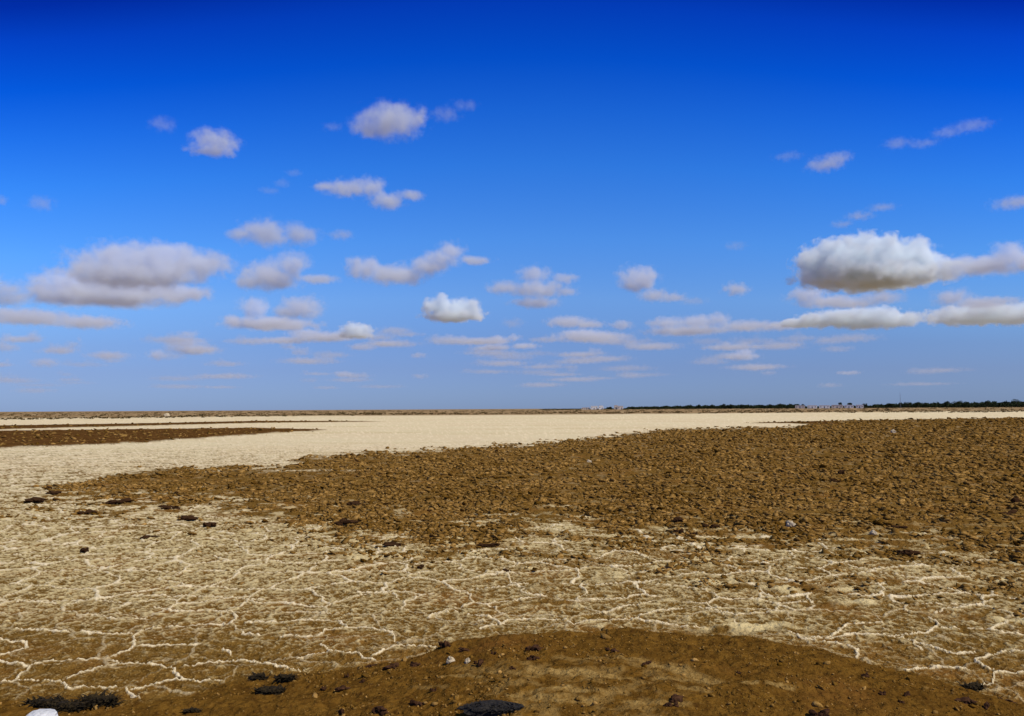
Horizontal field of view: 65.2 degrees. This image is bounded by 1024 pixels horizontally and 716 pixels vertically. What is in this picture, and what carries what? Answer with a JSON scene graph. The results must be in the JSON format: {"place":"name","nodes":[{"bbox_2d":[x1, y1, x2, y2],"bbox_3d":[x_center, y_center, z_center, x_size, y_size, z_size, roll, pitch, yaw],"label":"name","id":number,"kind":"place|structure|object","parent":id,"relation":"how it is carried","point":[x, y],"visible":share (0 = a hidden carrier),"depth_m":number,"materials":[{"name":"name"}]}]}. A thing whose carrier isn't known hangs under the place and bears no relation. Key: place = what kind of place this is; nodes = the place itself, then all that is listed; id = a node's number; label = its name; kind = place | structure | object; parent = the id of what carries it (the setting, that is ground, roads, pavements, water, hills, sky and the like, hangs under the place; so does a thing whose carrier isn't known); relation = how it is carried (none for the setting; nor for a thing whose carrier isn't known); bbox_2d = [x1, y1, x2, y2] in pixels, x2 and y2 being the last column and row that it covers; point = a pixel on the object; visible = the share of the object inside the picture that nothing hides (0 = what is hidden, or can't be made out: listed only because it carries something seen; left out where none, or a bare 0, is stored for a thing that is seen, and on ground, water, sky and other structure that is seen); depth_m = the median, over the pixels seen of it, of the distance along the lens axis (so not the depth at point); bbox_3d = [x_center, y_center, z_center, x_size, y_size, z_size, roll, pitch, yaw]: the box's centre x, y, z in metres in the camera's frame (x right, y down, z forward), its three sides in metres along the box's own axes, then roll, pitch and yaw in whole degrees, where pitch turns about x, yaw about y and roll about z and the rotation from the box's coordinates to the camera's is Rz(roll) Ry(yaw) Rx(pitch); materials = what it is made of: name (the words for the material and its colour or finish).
{"place":"outdoors","nodes":[
{"label":"outdoors","id":0,"kind":"place"},
{"bbox_2d":[0,407,1023,715],"bbox_3d":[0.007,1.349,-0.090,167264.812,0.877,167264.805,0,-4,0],"label":"ground","id":1,"kind":"structure","parent":0,"point":[176,621],"depth_m":7.58,"materials":[{"name":"soil"}]},
{"bbox_2d":[23,497,44,502],"bbox_3d":[-9.193,2.743,15.404,0.500,0.140,0.268,-1,-4,16],"label":"soil clod","id":2,"kind":"object","parent":1,"relation":"on","point":[35,499],"visible":0.95,"depth_m":15.33,"materials":[{"name":"brown soil"}]},
{"bbox_2d":[26,709,57,715],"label":"stone","id":3,"kind":"object","parent":1,"relation":"on","point":[45,712],"visible":1,"depth_m":4.45,"materials":[{"name":"white stone"}]},
{"bbox_2d":[18,693,68,708],"bbox_3d":[-2.769,2.061,4.732,0.300,0.108,0.217,0,-4,0],"label":"weed clump","id":4,"kind":"object","parent":1,"relation":"on","point":[41,702],"visible":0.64,"depth_m":4.72,"materials":[{"name":"black plant"}]},
{"bbox_2d":[45,490,61,494],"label":"soil clod","id":5,"kind":"object","parent":1,"relation":"on","point":[51,492],"visible":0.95,"depth_m":16.87,"materials":[{"name":"brown soil"}]},
{"bbox_2d":[44,697,90,713],"bbox_3d":[-2.597,2.047,4.677,0.310,0.086,0.211,0,-4,0],"label":"weed clump","id":6,"kind":"object","parent":1,"relation":"on","point":[66,705],"visible":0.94,"depth_m":4.65,"materials":[{"name":"black plant"}]},
{"bbox_2d":[80,547,88,552],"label":"soil clod","id":7,"kind":"object","parent":1,"relation":"on","point":[84,550],"visible":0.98,"depth_m":9.86,"materials":[{"name":"brown soil"}]},
{"bbox_2d":[76,509,96,514],"bbox_3d":[-7.215,2.623,13.595,0.326,0.096,0.177,2,-4,-36],"label":"soil clod","id":8,"kind":"object","parent":1,"relation":"on","point":[88,511],"visible":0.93,"depth_m":13.57,"materials":[{"name":"brown soil"}]},
{"bbox_2d":[74,688,127,708],"bbox_3d":[-2.477,2.068,4.774,0.370,0.141,0.299,0,-4,0],"label":"weed clump","id":9,"kind":"object","parent":1,"relation":"on","point":[111,699],"visible":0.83,"depth_m":4.75,"materials":[{"name":"plant"}]},
{"bbox_2d":[102,498,132,503],"bbox_3d":[-7.463,2.724,15.170,0.443,0.116,0.418,-2,-4,21],"label":"soil clod","id":10,"kind":"object","parent":1,"relation":"on","point":[126,500],"visible":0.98,"depth_m":15.04,"materials":[{"name":"brown soil"}]},
{"bbox_2d":[140,535,159,538],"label":"soil clod","id":11,"kind":"object","parent":1,"relation":"on","point":[146,536],"visible":0.97,"depth_m":10.98,"materials":[{"name":"brown soil"}]},
{"bbox_2d":[158,505,179,509],"bbox_3d":[-6.130,2.676,14.266,0.426,0.096,0.290,-3,-5,36],"label":"soil clod","id":12,"kind":"object","parent":1,"relation":"on","point":[165,507],"visible":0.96,"depth_m":14.24,"materials":[{"name":"brown soil"}]},
{"bbox_2d":[177,515,197,519],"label":"soil clod","id":13,"kind":"object","parent":1,"relation":"on","point":[186,517],"visible":1,"depth_m":12.71,"materials":[{"name":"brown soil"}]},
{"bbox_2d":[181,706,201,713],"bbox_3d":[-1.824,2.018,4.558,0.136,0.049,0.082,0,-4,0],"label":"weed clump","id":14,"kind":"object","parent":1,"relation":"on","point":[192,710],"visible":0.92,"depth_m":4.55,"materials":[{"name":"plant"}]},
{"bbox_2d":[203,522,215,526],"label":"soil clod","id":15,"kind":"object","parent":1,"relation":"on","point":[210,524],"visible":0.94,"depth_m":12.00,"materials":[{"name":"brown soil"}]},
{"bbox_2d":[246,672,269,680],"bbox_3d":[-1.635,2.060,5.117,0.174,0.086,0.170,-3,-5,37],"label":"weed clump","id":16,"kind":"object","parent":1,"relation":"on","point":[257,676],"visible":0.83,"depth_m":5.11,"materials":[{"name":"plant"}]},
{"bbox_2d":[251,683,288,694],"bbox_3d":[-1.469,2.013,4.838,0.235,0.068,0.153,0,-4,0],"label":"weed clump","id":17,"kind":"object","parent":1,"relation":"on","point":[269,690],"visible":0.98,"depth_m":4.81,"materials":[{"name":"plant"}]},
{"bbox_2d":[271,672,298,682],"bbox_3d":[-1.420,2.011,4.990,0.178,0.094,0.169,2,-5,-37],"label":"weed clump","id":18,"kind":"object","parent":1,"relation":"on","point":[281,678],"visible":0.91,"depth_m":4.97,"materials":[{"name":"plant"}]},
{"bbox_2d":[338,708,344,714],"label":"soil lump","id":19,"kind":"object","parent":1,"relation":"on","point":[340,711],"visible":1,"depth_m":4.28,"materials":[{"name":"brown soil"}]},
{"bbox_2d":[334,685,350,690],"bbox_3d":[-1.001,1.954,4.726,0.102,0.035,0.051,0,-4,0],"label":"soil lump","id":20,"kind":"object","parent":1,"relation":"on","point":[342,687],"visible":1,"depth_m":4.72,"materials":[{"name":"brown soil"}]},
{"bbox_2d":[334,518,359,525],"bbox_3d":[-2.518,2.488,12.133,0.397,0.111,0.221,1,-4,-19],"label":"soil clod","id":21,"kind":"object","parent":1,"relation":"on","point":[342,521],"visible":0.91,"depth_m":12.07,"materials":[{"name":"brown soil"}]},
{"bbox_2d":[346,501,360,504],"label":"soil clod","id":22,"kind":"object","parent":1,"relation":"on","point":[354,503],"visible":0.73,"depth_m":14.55,"materials":[{"name":"brown soil"}]},
{"bbox_2d":[372,706,388,715],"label":"soil lump","id":23,"kind":"object","parent":1,"relation":"on","point":[382,710],"visible":1,"depth_m":4.21,"materials":[{"name":"brown soil"}]},
{"bbox_2d":[382,662,398,669],"bbox_3d":[-0.761,1.972,5.088,0.074,0.059,0.122,-4,-5,43],"label":"soil lump","id":24,"kind":"object","parent":1,"relation":"on","point":[392,665],"visible":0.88,"depth_m":5.08,"materials":[{"name":"brown soil"}]},
{"bbox_2d":[383,541,401,546],"bbox_3d":[-1.531,2.402,10.291,0.243,0.076,0.228,0,-4,0],"label":"soil clod","id":25,"kind":"object","parent":1,"relation":"on","point":[391,543],"visible":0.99,"depth_m":10.22,"materials":[{"name":"brown soil"}]},
{"bbox_2d":[408,700,422,706],"bbox_3d":[-0.517,1.857,4.295,0.103,0.041,0.036,-2,-4,29],"label":"soil lump","id":26,"kind":"object","parent":1,"relation":"on","point":[414,703],"visible":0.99,"depth_m":4.28,"materials":[{"name":"brown soil"}]},
{"bbox_2d":[410,661,420,666],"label":"soil lump","id":27,"kind":"object","parent":1,"relation":"on","point":[413,664],"visible":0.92,"depth_m":5.10,"materials":[{"name":"brown soil"}]},
{"bbox_2d":[438,640,450,647],"bbox_3d":[-0.458,1.928,5.378,0.060,0.072,0.092,3,-5,-43],"label":"soil lump","id":28,"kind":"object","parent":1,"relation":"on","point":[445,643],"visible":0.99,"depth_m":5.36,"materials":[{"name":"brown soil"}]},
{"bbox_2d":[446,656,454,663],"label":"stone","id":29,"kind":"object","parent":1,"relation":"on","point":[450,659],"visible":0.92,"depth_m":5.04,"materials":[{"name":"white stone"}]},
{"bbox_2d":[458,647,469,651],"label":"soil lump","id":30,"kind":"object","parent":1,"relation":"on","point":[463,649],"visible":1,"depth_m":5.24,"materials":[{"name":"brown soil"}]},
{"bbox_2d":[473,659,483,666],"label":"soil lump","id":31,"kind":"object","parent":1,"relation":"on","point":[480,662],"visible":1,"depth_m":4.83,"materials":[{"name":"brown soil"}]},
{"bbox_2d":[477,543,499,546],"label":"soil clod","id":32,"kind":"object","parent":1,"relation":"on","point":[489,545],"visible":1,"depth_m":10.13,"materials":[{"name":"brown soil"}]},
{"bbox_2d":[457,699,523,715],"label":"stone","id":33,"kind":"object","parent":1,"relation":"on","point":[493,707],"visible":1,"depth_m":3.98,"materials":[{"name":"black stone"}]},
{"bbox_2d":[0,416,1023,614],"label":"soil clods","id":34,"kind":"object","parent":1,"relation":"on","point":[740,522],"visible":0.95,"depth_m":16.75,"materials":[{"name":"brown soil"}]},
{"bbox_2d":[0,626,1023,715],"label":"soil crumbs","id":35,"kind":"object","parent":1,"relation":"on","point":[603,636],"visible":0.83,"depth_m":4.59,"materials":[{"name":"brown soil"}]},
{"bbox_2d":[1,406,1023,419],"bbox_3d":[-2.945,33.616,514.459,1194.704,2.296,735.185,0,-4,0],"label":"scrub","id":36,"kind":"object","parent":1,"relation":"on","point":[576,410],"visible":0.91,"depth_m":256.66,"materials":[{"name":"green plant"}]},
{"bbox_2d":[526,655,539,659],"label":"soil lump","id":37,"kind":"object","parent":1,"relation":"on","point":[532,657],"visible":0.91,"depth_m":4.88,"materials":[{"name":"brown soil"}]},
{"bbox_2d":[525,644,544,650],"bbox_3d":[0.152,1.858,5.110,0.141,0.049,0.074,0,-4,0],"label":"soil lump","id":38,"kind":"object","parent":1,"relation":"on","point":[534,647],"visible":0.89,"depth_m":5.09,"materials":[{"name":"brown soil"}]},
{"bbox_2d":[604,647,619,651],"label":"soil lump","id":39,"kind":"object","parent":1,"relation":"on","point":[612,650],"visible":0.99,"depth_m":5.02,"materials":[{"name":"brown soil"}]},
{"bbox_2d":[663,701,678,707],"bbox_3d":[0.798,1.742,4.025,0.080,0.037,0.033,0,-4,0],"label":"soil lump","id":40,"kind":"object","parent":1,"relation":"on","point":[668,704],"visible":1,"depth_m":4.01,"materials":[{"name":"brown soil"}]},
{"bbox_2d":[670,694,683,702],"bbox_3d":[0.843,1.741,4.091,0.063,0.040,0.075,-2,-4,22],"label":"soil lump","id":41,"kind":"object","parent":1,"relation":"on","point":[676,697],"visible":0.91,"depth_m":4.08,"materials":[{"name":"brown soil"}]},
{"bbox_2d":[673,516,683,521],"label":"soil clod","id":42,"kind":"object","parent":1,"relation":"on","point":[677,519],"visible":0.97,"depth_m":12.14,"materials":[{"name":"brown soil"}]},
{"bbox_2d":[673,529,683,533],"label":"soil clod","id":43,"kind":"object","parent":1,"relation":"on","point":[678,531],"visible":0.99,"depth_m":11.15,"materials":[{"name":"brown soil"}]},
{"bbox_2d":[702,524,719,527],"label":"soil clod","id":44,"kind":"object","parent":1,"relation":"on","point":[711,526],"visible":0.97,"depth_m":11.65,"materials":[{"name":"brown soil"}]},
{"bbox_2d":[539,400,1023,409],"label":"distant wood","id":45,"kind":"object","parent":1,"relation":"on","point":[948,404],"visible":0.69,"depth_m":870.82,"materials":[{"name":"green plant"}]},
{"bbox_2d":[786,520,795,526],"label":"stone","id":46,"kind":"object","parent":1,"relation":"on","point":[789,523],"visible":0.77,"depth_m":11.70,"materials":[{"name":"white stone"}]},
{"bbox_2d":[795,405,804,407],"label":"house","id":47,"kind":"structure","parent":1,"relation":"on","point":[799,406],"depth_m":846.80,"materials":[{"name":"fabric"}]},
{"bbox_2d":[808,708,829,715],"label":"soil lump","id":48,"kind":"object","parent":1,"relation":"on","point":[823,712],"visible":1,"depth_m":3.95,"materials":[{"name":"brown soil"}]},
{"bbox_2d":[831,405,842,407],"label":"house","id":49,"kind":"structure","parent":1,"relation":"on","point":[836,406],"depth_m":833.77,"materials":[{"name":"fabric"}]},
{"bbox_2d":[844,405,853,407],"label":"house","id":50,"kind":"structure","parent":1,"relation":"on","point":[848,406],"depth_m":829.49,"materials":[{"name":"fabric"}]},
{"bbox_2d":[861,672,869,677],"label":"soil lump","id":51,"kind":"object","parent":1,"relation":"on","point":[866,674],"visible":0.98,"depth_m":4.62,"materials":[{"name":"brown soil"}]},
{"bbox_2d":[869,529,876,534],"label":"stone","id":52,"kind":"object","parent":1,"relation":"on","point":[873,532],"visible":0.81,"depth_m":10.90,"materials":[{"name":"white stone"}]},
{"bbox_2d":[891,525,907,528],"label":"soil clod","id":53,"kind":"object","parent":1,"relation":"on","point":[899,526],"visible":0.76,"depth_m":11.44,"materials":[{"name":"brown soil"}]},
{"bbox_2d":[895,549,920,555],"bbox_3d":[4.653,2.307,9.445,0.275,0.115,0.190,-4,-5,44],"label":"soil clod","id":54,"kind":"object","parent":1,"relation":"on","point":[908,552],"visible":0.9,"depth_m":9.39,"materials":[{"name":"brown soil"}]},
{"bbox_2d":[954,697,977,703],"bbox_3d":[2.463,1.871,4.357,0.115,0.043,0.068,0,-4,0],"label":"soil lump","id":55,"kind":"object","parent":1,"relation":"on","point":[966,700],"visible":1,"depth_m":4.35,"materials":[{"name":"brown soil"}]},
{"bbox_2d":[955,680,988,691],"bbox_3d":[2.854,2.050,4.954,0.213,0.091,0.157,1,-4,-26],"label":"weed clump","id":56,"kind":"object","parent":1,"relation":"on","point":[975,686],"visible":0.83,"depth_m":4.94,"materials":[{"name":"plant"}]},
{"bbox_2d":[983,701,989,709],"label":"soil lump","id":57,"kind":"object","parent":1,"relation":"on","point":[986,704],"visible":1,"depth_m":4.29,"materials":[{"name":"brown soil"}]},
{"bbox_2d":[998,509,1017,514],"bbox_3d":[8.017,2.503,12.871,0.408,0.115,0.240,0,-4,-11],"label":"soil clod","id":58,"kind":"object","parent":1,"relation":"on","point":[1012,511],"visible":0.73,"depth_m":12.89,"materials":[{"name":"brown soil"}]},
{"bbox_2d":[1010,399,1022,406],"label":"tree","id":59,"kind":"object","parent":1,"relation":"on","point":[1014,400],"visible":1,"depth_m":777.91,"materials":[{"name":"green plant"}]},
{"bbox_2d":[1010,497,1023,502],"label":"soil clod","id":60,"kind":"object","parent":1,"relation":"on","point":[1013,499],"visible":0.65,"depth_m":14.43,"materials":[{"name":"brown soil"}]},
{"bbox_2d":[0,0,1023,411],"label":"sky","id":61,"kind":"structure","parent":0,"point":[206,205],"materials":[{"name":"blue"}]},
{"bbox_2d":[807,405,816,407],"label":"house","id":62,"kind":"structure","parent":0,"point":[811,406],"depth_m":842.68,"materials":[{"name":"fabric"}]},
{"bbox_2d":[819,405,829,407],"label":"house","id":63,"kind":"structure","parent":0,"point":[824,406],"depth_m":838.30,"materials":[{"name":"fabric"}]}
]}

